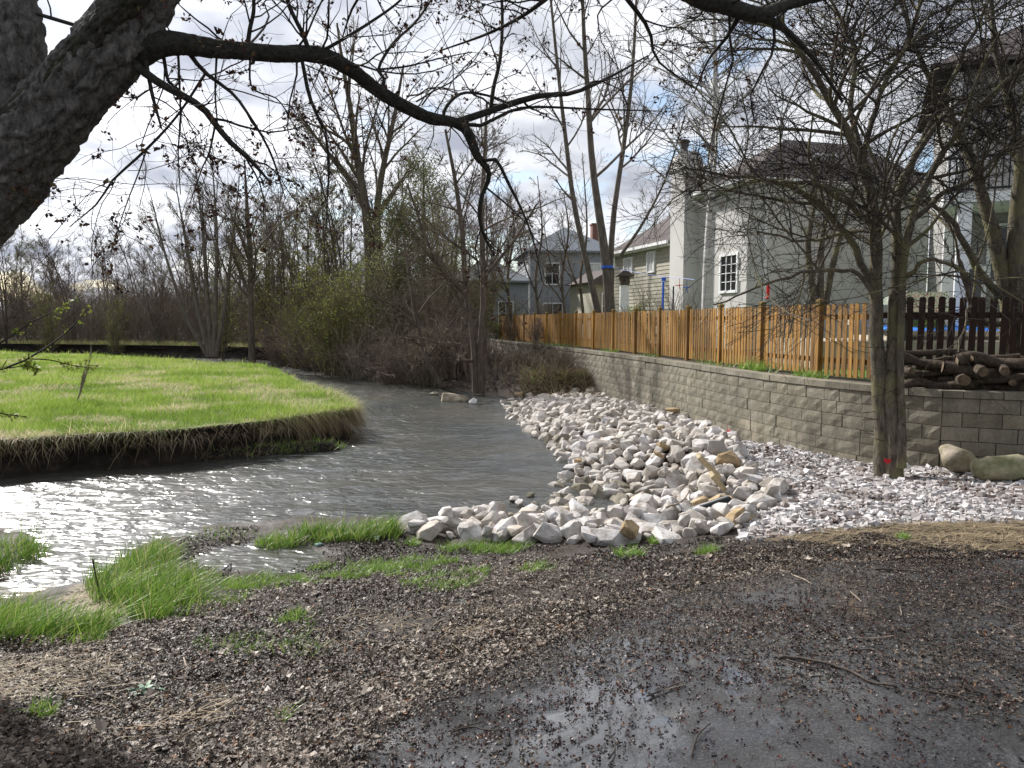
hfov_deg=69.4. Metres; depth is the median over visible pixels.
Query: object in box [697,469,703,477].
limestone rock
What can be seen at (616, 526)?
limestone rock
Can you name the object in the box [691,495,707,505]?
tan rock
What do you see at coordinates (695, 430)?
limestone rock
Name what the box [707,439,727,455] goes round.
limestone rock
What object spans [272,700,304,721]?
short grass
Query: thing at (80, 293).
thicket
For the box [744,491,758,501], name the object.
limestone rock
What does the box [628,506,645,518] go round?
limestone rock
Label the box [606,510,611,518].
limestone rock
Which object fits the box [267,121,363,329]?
wood tree
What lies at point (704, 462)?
plank
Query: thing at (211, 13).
sky
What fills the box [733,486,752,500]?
limestone rock
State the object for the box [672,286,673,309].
net pole
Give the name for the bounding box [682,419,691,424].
limestone rock
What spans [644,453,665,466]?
limestone rock
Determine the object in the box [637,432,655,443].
limestone rock
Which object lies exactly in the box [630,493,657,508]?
limestone rock
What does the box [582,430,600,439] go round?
limestone rock
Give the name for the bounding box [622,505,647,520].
limestone rock
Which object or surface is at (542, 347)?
yard shrub
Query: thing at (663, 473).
limestone rock
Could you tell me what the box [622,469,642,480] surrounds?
limestone rock
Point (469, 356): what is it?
brush
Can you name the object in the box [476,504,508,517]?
limestone rock
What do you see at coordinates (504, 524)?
limestone rock
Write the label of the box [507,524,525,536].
limestone rock
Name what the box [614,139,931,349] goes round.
stucco house
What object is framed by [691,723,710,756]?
stick
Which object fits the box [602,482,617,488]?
limestone rock
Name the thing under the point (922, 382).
log
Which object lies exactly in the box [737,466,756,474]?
limestone rock
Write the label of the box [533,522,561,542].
limestone rock
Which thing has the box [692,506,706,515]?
limestone rock
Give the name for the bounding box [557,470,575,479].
limestone rock
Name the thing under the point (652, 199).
wood tree
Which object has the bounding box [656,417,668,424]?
limestone rock
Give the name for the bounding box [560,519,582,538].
limestone rock
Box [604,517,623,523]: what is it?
limestone rock
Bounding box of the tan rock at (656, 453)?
[653,451,663,457]
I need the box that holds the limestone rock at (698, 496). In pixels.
[690,494,702,503]
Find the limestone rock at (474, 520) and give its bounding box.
[466,516,482,527]
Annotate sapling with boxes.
[0,296,98,422]
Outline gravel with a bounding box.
[736,440,1023,541]
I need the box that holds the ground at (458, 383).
[0,325,1023,767]
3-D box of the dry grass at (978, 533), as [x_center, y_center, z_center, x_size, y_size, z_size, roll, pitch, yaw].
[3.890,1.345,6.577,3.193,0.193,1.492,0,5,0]
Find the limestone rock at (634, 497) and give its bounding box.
[629,491,644,501]
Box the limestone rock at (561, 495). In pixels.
[553,493,564,497]
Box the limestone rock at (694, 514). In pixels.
[678,509,709,526]
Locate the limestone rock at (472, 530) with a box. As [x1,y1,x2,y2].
[457,521,482,541]
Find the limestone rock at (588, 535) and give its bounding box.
[581,526,596,542]
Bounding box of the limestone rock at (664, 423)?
[657,421,669,425]
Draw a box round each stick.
[92,559,99,591]
[123,695,178,705]
[157,704,288,733]
[183,657,191,715]
[418,658,471,665]
[448,721,484,731]
[451,726,508,732]
[508,584,553,587]
[607,735,615,759]
[646,681,682,696]
[665,470,697,508]
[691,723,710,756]
[779,654,896,687]
[780,570,812,584]
[786,659,823,668]
[849,649,870,650]
[874,568,923,571]
[991,603,1023,612]
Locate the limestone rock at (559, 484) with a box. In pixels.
[554,481,565,486]
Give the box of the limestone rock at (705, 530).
[689,518,710,534]
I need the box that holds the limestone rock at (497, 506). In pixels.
[487,501,505,512]
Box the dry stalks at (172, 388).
[1,355,336,419]
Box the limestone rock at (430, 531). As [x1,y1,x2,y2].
[416,520,442,540]
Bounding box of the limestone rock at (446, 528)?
[440,521,454,532]
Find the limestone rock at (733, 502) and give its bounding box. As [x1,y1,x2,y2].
[728,498,745,507]
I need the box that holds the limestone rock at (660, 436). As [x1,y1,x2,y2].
[658,432,674,438]
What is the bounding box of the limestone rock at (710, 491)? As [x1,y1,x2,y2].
[698,483,718,497]
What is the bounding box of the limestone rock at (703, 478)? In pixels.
[696,474,723,486]
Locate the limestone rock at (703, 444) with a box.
[692,439,711,451]
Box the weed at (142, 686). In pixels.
[123,680,165,698]
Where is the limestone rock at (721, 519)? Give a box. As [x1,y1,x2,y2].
[716,516,734,529]
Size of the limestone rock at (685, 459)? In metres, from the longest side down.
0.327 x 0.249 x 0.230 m
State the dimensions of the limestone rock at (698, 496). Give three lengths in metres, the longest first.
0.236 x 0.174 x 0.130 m
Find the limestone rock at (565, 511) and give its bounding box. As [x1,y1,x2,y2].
[544,506,573,525]
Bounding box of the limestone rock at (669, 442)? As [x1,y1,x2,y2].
[666,439,684,448]
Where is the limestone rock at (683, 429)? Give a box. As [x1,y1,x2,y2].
[674,427,690,437]
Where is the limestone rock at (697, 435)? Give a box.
[693,432,709,439]
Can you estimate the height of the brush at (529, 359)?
1.906 m
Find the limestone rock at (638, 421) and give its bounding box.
[634,419,643,423]
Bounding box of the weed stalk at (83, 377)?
[76,343,95,401]
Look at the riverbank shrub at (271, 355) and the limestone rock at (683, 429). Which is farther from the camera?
the riverbank shrub at (271, 355)
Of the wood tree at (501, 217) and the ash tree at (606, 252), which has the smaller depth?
the ash tree at (606, 252)
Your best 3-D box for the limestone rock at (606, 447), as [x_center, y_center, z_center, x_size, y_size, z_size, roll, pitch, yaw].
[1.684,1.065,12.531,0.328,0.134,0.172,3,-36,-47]
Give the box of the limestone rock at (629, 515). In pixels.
[624,512,638,520]
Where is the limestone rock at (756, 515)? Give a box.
[753,511,759,518]
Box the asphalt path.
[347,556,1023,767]
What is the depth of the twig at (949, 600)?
4.54 m
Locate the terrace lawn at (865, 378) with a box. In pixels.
[489,337,923,380]
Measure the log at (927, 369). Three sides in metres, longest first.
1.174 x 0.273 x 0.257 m
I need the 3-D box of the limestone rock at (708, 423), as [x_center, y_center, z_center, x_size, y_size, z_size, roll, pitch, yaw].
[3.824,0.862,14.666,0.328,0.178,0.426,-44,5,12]
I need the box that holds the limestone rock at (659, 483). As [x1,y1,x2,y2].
[653,478,667,488]
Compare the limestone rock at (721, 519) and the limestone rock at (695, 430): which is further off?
the limestone rock at (695, 430)
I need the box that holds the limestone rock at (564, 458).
[556,452,570,460]
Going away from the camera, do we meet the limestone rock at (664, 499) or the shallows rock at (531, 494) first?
the limestone rock at (664, 499)
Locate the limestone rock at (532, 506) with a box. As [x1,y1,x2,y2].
[525,503,538,509]
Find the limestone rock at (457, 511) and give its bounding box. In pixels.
[452,506,474,518]
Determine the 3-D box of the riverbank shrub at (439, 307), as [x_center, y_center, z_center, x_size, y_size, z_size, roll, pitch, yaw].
[-2.864,-3.262,30.784,4.682,4.908,4.921,-1,5,-11]
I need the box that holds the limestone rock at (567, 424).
[561,422,577,427]
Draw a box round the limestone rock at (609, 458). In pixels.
[601,452,616,466]
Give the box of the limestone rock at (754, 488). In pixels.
[747,483,757,492]
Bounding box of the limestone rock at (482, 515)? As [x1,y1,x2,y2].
[475,511,488,519]
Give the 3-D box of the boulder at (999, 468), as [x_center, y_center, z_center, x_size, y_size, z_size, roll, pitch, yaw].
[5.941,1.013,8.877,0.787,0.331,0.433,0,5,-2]
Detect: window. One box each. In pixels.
[498,301,513,322]
[543,303,562,326]
[544,262,559,284]
[585,263,600,272]
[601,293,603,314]
[623,257,632,273]
[646,251,655,272]
[718,252,738,293]
[986,223,1007,283]
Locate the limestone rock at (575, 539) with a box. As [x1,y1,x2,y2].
[565,534,581,543]
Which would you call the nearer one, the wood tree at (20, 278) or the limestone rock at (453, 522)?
the limestone rock at (453, 522)
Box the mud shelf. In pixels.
[209,441,342,457]
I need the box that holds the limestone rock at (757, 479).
[735,473,763,484]
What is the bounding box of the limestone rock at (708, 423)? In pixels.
[698,420,711,426]
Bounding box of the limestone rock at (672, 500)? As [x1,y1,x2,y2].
[666,497,678,503]
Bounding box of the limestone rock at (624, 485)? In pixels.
[609,480,629,488]
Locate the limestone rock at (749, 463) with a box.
[744,460,758,466]
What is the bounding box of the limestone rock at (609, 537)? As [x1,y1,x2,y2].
[590,528,626,546]
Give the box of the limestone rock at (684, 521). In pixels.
[678,514,690,527]
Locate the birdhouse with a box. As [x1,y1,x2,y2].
[615,269,633,344]
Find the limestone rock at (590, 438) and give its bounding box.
[587,435,599,441]
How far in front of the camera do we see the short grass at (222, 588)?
6.10 m
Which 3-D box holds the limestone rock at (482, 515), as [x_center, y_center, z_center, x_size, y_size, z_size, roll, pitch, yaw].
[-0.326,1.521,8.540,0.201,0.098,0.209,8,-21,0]
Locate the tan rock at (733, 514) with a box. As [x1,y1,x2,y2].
[725,504,754,525]
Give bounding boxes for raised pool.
[848,319,998,339]
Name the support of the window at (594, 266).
in the blue house at (524, 283)
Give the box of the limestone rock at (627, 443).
[620,439,636,450]
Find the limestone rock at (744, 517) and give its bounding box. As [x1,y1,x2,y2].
[734,511,750,524]
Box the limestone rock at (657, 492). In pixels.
[649,488,663,496]
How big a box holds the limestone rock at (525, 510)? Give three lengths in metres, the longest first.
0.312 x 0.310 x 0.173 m
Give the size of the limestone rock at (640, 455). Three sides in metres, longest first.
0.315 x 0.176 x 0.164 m
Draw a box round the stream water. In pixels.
[0,357,615,597]
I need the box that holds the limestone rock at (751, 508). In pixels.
[729,504,755,515]
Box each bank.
[0,344,333,364]
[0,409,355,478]
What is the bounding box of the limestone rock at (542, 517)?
[535,515,547,522]
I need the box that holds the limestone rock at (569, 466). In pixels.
[563,463,578,469]
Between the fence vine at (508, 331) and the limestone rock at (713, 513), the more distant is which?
the fence vine at (508, 331)
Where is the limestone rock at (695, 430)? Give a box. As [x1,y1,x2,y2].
[689,428,709,438]
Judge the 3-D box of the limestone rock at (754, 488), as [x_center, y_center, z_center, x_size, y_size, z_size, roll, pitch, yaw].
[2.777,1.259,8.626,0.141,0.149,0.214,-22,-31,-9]
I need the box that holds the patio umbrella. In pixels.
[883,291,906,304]
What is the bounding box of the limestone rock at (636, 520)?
[630,517,648,523]
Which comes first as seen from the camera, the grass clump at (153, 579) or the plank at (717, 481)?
the grass clump at (153, 579)
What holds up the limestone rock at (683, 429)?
on the ground at (458, 383)
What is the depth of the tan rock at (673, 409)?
16.18 m
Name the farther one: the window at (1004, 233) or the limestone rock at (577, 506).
the window at (1004, 233)
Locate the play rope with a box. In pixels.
[615,268,694,279]
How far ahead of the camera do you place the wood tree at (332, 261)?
46.10 m
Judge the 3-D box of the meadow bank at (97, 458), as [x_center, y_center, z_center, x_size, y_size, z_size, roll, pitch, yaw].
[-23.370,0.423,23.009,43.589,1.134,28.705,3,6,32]
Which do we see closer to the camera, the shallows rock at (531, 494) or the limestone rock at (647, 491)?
the limestone rock at (647, 491)
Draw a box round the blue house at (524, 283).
[445,223,614,336]
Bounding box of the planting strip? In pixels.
[503,339,870,382]
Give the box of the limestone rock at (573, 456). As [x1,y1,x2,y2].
[568,453,583,463]
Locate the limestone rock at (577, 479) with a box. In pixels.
[573,475,584,482]
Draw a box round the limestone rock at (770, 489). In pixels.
[764,484,778,496]
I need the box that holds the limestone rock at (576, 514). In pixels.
[572,511,581,517]
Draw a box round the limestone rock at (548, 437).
[544,433,552,443]
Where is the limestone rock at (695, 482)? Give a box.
[689,480,697,486]
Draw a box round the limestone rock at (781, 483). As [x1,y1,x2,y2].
[768,478,788,494]
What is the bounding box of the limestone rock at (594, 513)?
[592,509,607,517]
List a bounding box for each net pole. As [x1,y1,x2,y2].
[661,277,665,310]
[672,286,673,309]
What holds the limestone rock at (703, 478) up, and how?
on the ground at (458, 383)
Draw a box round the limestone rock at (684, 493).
[680,488,692,500]
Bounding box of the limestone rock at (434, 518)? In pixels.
[427,517,441,521]
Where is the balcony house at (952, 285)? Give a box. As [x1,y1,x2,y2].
[917,27,1023,328]
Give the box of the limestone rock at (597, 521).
[580,516,603,526]
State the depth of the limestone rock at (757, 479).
9.11 m
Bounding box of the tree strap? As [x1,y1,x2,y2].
[601,265,612,268]
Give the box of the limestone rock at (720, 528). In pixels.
[710,522,732,535]
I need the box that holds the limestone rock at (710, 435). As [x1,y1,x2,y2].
[705,432,714,437]
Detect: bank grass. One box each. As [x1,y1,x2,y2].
[0,338,272,346]
[511,367,593,388]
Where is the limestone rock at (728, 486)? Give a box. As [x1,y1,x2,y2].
[726,479,743,488]
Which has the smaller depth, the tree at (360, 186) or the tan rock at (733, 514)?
the tan rock at (733, 514)
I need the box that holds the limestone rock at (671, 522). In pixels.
[659,520,678,529]
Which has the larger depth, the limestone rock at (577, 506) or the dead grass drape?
the dead grass drape
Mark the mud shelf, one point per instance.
(263, 448)
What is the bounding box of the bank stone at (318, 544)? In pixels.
[314,542,322,546]
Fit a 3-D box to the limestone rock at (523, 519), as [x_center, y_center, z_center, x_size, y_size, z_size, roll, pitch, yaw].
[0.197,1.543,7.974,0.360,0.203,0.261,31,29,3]
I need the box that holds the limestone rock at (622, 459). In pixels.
[616,457,626,462]
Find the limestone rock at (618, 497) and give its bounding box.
[613,492,629,504]
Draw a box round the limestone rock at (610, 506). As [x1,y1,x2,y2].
[607,504,621,509]
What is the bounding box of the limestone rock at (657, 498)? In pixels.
[653,494,662,508]
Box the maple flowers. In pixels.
[3,543,1023,767]
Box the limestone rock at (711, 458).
[704,455,716,465]
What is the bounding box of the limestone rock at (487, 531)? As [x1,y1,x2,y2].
[481,525,492,537]
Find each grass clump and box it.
[0,516,67,573]
[0,582,163,646]
[74,526,250,622]
[251,509,407,550]
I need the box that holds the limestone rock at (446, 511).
[438,506,452,516]
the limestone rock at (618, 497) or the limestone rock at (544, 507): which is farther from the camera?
the limestone rock at (618, 497)
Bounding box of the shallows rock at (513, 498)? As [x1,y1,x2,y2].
[509,496,519,500]
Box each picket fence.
[499,298,870,378]
[883,296,1023,379]
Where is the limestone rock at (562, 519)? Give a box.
[556,512,570,526]
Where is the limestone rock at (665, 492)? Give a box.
[661,489,677,496]
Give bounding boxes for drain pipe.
[680,495,731,512]
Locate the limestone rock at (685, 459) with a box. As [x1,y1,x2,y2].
[681,452,696,468]
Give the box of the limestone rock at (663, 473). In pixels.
[658,468,670,477]
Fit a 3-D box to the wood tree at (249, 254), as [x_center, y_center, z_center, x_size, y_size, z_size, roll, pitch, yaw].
[-12.832,-6.824,36.934,3.465,11.563,5.198,2,5,20]
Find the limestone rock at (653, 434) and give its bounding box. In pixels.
[645,429,658,439]
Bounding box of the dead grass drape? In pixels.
[291,408,374,442]
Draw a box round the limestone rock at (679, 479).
[665,471,688,488]
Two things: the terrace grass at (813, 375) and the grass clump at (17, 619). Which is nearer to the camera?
the grass clump at (17, 619)
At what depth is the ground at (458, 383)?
5.80 m
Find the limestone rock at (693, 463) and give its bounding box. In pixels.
[685,456,704,471]
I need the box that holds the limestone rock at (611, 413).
[599,410,618,421]
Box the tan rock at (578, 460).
[574,458,581,462]
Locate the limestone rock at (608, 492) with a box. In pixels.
[603,488,622,496]
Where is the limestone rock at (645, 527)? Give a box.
[637,522,664,538]
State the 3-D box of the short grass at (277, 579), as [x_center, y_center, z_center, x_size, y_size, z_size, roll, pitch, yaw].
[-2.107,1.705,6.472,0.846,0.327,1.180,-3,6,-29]
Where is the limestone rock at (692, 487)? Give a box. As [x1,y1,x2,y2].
[677,484,695,498]
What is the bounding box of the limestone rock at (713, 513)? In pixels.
[706,507,722,519]
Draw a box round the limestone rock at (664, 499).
[661,495,676,503]
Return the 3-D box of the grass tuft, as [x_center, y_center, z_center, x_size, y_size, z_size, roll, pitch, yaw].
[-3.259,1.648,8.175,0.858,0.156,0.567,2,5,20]
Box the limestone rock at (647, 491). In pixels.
[643,489,652,494]
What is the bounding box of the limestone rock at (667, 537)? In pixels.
[651,525,681,544]
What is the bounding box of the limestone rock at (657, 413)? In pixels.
[654,411,665,415]
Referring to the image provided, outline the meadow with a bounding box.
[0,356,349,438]
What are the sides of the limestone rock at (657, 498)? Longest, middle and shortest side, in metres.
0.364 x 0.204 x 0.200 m
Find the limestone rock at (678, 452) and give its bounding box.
[670,445,685,462]
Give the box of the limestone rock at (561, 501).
[555,497,569,505]
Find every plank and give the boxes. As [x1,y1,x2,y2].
[695,452,721,478]
[708,471,726,492]
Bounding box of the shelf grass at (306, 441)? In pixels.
[202,436,347,457]
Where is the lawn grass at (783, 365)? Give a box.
[638,350,922,375]
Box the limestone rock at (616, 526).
[600,523,621,529]
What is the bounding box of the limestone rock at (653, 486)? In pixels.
[634,484,656,493]
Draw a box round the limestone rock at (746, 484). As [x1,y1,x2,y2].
[741,482,757,490]
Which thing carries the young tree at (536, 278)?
on the planting strip
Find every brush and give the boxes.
[271,271,492,363]
[362,314,505,381]
[471,337,583,391]
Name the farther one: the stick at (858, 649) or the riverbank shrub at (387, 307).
the riverbank shrub at (387, 307)
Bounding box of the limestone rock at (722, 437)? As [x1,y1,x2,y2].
[716,435,726,441]
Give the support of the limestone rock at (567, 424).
on the ground at (458, 383)
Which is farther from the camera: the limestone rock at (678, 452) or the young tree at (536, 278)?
the young tree at (536, 278)
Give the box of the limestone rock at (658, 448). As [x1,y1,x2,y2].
[654,443,668,451]
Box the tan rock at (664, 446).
[656,442,669,449]
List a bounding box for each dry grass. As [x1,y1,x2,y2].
[0,569,54,600]
[0,633,244,750]
[46,572,147,616]
[307,603,511,658]
[764,517,1023,551]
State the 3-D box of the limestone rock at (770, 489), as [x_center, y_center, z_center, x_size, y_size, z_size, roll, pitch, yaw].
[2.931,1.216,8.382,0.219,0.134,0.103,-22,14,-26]
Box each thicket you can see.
[0,235,542,339]
[0,255,364,343]
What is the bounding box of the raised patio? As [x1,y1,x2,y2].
[768,338,998,368]
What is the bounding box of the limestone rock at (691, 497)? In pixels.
[687,490,705,500]
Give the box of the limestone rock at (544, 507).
[541,504,551,511]
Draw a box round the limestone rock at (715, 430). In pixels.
[706,426,721,434]
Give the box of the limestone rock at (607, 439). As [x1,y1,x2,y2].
[601,436,614,442]
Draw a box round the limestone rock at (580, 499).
[575,496,593,504]
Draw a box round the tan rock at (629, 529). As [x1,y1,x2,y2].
[620,520,638,538]
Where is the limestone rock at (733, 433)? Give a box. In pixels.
[728,430,741,441]
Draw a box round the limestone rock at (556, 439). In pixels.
[553,434,570,442]
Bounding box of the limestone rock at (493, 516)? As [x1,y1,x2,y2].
[480,510,501,526]
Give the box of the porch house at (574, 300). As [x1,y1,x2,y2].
[564,268,614,337]
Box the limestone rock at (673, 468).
[667,465,681,473]
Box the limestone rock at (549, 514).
[544,509,555,522]
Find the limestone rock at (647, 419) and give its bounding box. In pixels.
[641,416,654,422]
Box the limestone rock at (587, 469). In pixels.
[582,466,591,476]
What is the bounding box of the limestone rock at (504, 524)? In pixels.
[492,516,516,541]
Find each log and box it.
[885,348,974,367]
[904,349,1019,357]
[904,356,955,365]
[904,364,914,374]
[904,369,940,379]
[904,370,1002,379]
[904,377,974,389]
[916,357,934,370]
[938,373,1023,383]
[940,361,1012,379]
[953,374,970,385]
[954,351,1023,369]
[970,356,977,363]
[971,363,988,376]
[974,383,1020,390]
[997,364,1009,375]
[1007,379,1021,385]
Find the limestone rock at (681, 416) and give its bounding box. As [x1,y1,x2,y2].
[677,415,688,418]
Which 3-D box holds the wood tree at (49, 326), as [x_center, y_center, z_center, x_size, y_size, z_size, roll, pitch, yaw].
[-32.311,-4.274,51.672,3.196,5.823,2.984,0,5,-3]
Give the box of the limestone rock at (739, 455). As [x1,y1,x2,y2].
[734,452,744,459]
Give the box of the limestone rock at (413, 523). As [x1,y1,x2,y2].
[408,519,425,527]
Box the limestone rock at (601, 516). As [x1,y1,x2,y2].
[596,512,607,520]
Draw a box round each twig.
[658,684,685,692]
[824,603,871,608]
[858,635,891,638]
[885,680,958,696]
[909,633,944,640]
[925,595,967,604]
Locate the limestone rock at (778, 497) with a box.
[773,492,781,501]
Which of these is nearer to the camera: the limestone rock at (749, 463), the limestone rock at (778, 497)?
the limestone rock at (778, 497)
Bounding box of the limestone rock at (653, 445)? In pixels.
[649,443,657,450]
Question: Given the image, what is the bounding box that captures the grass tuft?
[174,524,256,541]
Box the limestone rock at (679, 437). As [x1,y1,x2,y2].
[677,433,684,440]
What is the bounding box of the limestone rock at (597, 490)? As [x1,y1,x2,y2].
[591,483,609,497]
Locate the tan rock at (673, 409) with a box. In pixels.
[665,407,679,412]
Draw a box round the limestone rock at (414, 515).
[399,510,426,533]
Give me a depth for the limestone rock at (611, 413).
15.28 m
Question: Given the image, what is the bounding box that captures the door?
[967,265,987,326]
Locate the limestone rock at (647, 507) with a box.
[636,502,659,513]
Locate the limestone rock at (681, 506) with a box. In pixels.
[674,503,688,519]
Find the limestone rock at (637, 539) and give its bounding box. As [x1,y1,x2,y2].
[624,532,641,543]
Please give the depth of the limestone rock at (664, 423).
14.23 m
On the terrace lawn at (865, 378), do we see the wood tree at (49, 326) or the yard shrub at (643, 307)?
the yard shrub at (643, 307)
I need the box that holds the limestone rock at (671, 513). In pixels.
[661,501,678,519]
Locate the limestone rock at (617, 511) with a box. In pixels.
[609,505,623,519]
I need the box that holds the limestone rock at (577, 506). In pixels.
[569,498,589,515]
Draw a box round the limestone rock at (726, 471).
[704,465,733,477]
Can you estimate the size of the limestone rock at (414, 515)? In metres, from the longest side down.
0.339 x 0.311 x 0.147 m
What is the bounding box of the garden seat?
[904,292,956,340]
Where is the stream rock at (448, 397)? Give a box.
[441,393,468,401]
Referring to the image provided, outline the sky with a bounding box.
[0,0,1023,311]
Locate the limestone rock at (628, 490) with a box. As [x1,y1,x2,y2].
[623,488,633,493]
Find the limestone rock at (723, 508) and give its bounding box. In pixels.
[705,502,729,520]
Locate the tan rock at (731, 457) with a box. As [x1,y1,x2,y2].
[716,450,740,467]
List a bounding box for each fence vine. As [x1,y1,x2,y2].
[477,317,500,338]
[499,316,517,340]
[521,318,544,343]
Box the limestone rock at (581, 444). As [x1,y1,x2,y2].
[569,440,589,451]
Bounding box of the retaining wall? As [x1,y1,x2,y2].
[486,339,1023,467]
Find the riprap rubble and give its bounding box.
[423,387,767,540]
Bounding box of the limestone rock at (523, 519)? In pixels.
[516,512,543,527]
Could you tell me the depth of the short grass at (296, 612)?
5.10 m
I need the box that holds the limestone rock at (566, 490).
[557,486,570,493]
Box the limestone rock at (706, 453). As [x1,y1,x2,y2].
[703,450,710,456]
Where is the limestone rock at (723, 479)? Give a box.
[719,476,725,484]
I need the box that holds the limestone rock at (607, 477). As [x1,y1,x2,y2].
[603,472,622,482]
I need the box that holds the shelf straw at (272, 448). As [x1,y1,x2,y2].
[194,436,345,460]
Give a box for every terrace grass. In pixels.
[599,347,618,351]
[724,357,781,372]
[785,367,831,378]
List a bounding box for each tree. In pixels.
[0,0,906,328]
[0,226,50,313]
[0,232,41,343]
[2,240,14,281]
[5,225,53,338]
[12,232,87,317]
[13,233,84,334]
[23,281,66,353]
[27,232,100,338]
[73,225,138,322]
[75,234,113,336]
[94,246,148,338]
[94,287,133,354]
[97,218,167,333]
[116,139,274,357]
[123,188,223,338]
[124,234,170,296]
[133,258,185,343]
[147,198,232,310]
[148,221,184,339]
[160,174,266,342]
[199,241,247,360]
[203,155,297,339]
[210,132,313,363]
[211,210,287,302]
[225,221,306,361]
[237,162,329,361]
[240,179,300,303]
[245,182,320,320]
[253,161,349,312]
[262,0,456,357]
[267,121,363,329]
[267,199,309,302]
[276,111,383,310]
[283,154,383,305]
[301,184,349,290]
[334,128,538,338]
[339,165,408,293]
[341,106,470,287]
[350,179,441,343]
[359,215,464,387]
[375,81,586,393]
[382,118,516,304]
[396,191,492,285]
[414,185,474,273]
[442,131,540,343]
[447,177,518,335]
[454,175,498,264]
[466,172,537,322]
[469,181,534,269]
[498,176,560,314]
[503,210,544,252]
[510,0,703,317]
[515,190,590,313]
[525,192,573,247]
[546,148,632,312]
[573,0,1023,478]
[610,3,769,323]
[630,182,670,232]
[784,142,872,313]
[800,0,1023,417]
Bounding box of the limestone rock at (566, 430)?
[559,426,574,434]
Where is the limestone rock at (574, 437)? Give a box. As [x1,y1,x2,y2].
[570,436,580,439]
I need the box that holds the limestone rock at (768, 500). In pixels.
[748,492,776,510]
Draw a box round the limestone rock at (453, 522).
[442,517,462,527]
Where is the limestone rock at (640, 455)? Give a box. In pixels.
[633,451,646,459]
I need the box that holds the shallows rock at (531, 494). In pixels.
[527,492,534,497]
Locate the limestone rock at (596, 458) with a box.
[582,454,601,466]
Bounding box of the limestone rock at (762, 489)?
[760,487,774,494]
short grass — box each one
[10,686,68,719]
[82,629,108,644]
[184,563,255,616]
[191,618,328,665]
[220,564,322,592]
[270,601,322,624]
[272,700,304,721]
[305,550,462,581]
[394,534,422,547]
[398,563,493,593]
[435,537,532,554]
[506,557,555,573]
[609,541,648,558]
[646,531,659,544]
[693,540,727,555]
[893,530,913,539]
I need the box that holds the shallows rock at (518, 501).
[515,498,523,505]
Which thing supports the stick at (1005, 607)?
on the asphalt path
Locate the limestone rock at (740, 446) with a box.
[729,443,747,456]
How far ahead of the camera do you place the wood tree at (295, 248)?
59.84 m
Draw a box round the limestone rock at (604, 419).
[601,416,617,423]
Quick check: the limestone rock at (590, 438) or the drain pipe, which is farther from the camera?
the limestone rock at (590, 438)
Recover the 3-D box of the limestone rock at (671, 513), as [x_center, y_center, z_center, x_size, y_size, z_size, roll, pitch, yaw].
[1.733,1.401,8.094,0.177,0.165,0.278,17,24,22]
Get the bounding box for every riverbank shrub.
[225,298,323,364]
[255,270,351,368]
[255,308,333,370]
[259,216,387,374]
[297,247,388,370]
[307,314,414,379]
[328,236,453,358]
[340,320,441,384]
[368,314,469,386]
[387,241,505,355]
[411,245,510,341]
[413,301,492,378]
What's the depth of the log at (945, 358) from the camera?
10.63 m
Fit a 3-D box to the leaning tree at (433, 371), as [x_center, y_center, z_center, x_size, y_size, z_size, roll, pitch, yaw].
[-3.465,-2.829,25.932,3.987,5.950,2.707,-2,5,-21]
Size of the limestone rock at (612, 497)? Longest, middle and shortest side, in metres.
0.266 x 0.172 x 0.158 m
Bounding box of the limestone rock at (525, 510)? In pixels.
[519,507,542,513]
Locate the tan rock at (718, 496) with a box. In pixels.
[708,494,732,500]
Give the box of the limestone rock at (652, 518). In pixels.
[641,513,666,523]
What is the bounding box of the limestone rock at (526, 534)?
[512,524,538,545]
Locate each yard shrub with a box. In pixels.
[495,285,531,340]
[515,283,573,335]
[532,341,550,360]
[606,275,667,349]
[616,299,648,349]
[641,282,701,338]
[711,297,765,350]
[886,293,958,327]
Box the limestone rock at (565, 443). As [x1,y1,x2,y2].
[561,440,570,450]
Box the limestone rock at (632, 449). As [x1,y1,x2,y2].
[626,444,639,455]
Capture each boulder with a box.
[939,444,976,472]
[969,454,1023,481]
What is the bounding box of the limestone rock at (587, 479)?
[570,476,593,483]
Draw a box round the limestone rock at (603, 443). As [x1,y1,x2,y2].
[590,438,608,450]
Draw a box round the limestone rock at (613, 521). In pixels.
[604,519,620,523]
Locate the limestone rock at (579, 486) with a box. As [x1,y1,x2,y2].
[570,483,589,490]
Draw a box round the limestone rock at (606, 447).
[603,442,613,449]
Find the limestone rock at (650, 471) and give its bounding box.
[641,465,660,479]
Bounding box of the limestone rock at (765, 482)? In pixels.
[758,477,772,488]
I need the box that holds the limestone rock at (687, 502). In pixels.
[680,500,691,506]
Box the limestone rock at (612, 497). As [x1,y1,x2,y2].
[610,494,616,500]
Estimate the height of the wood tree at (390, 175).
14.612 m

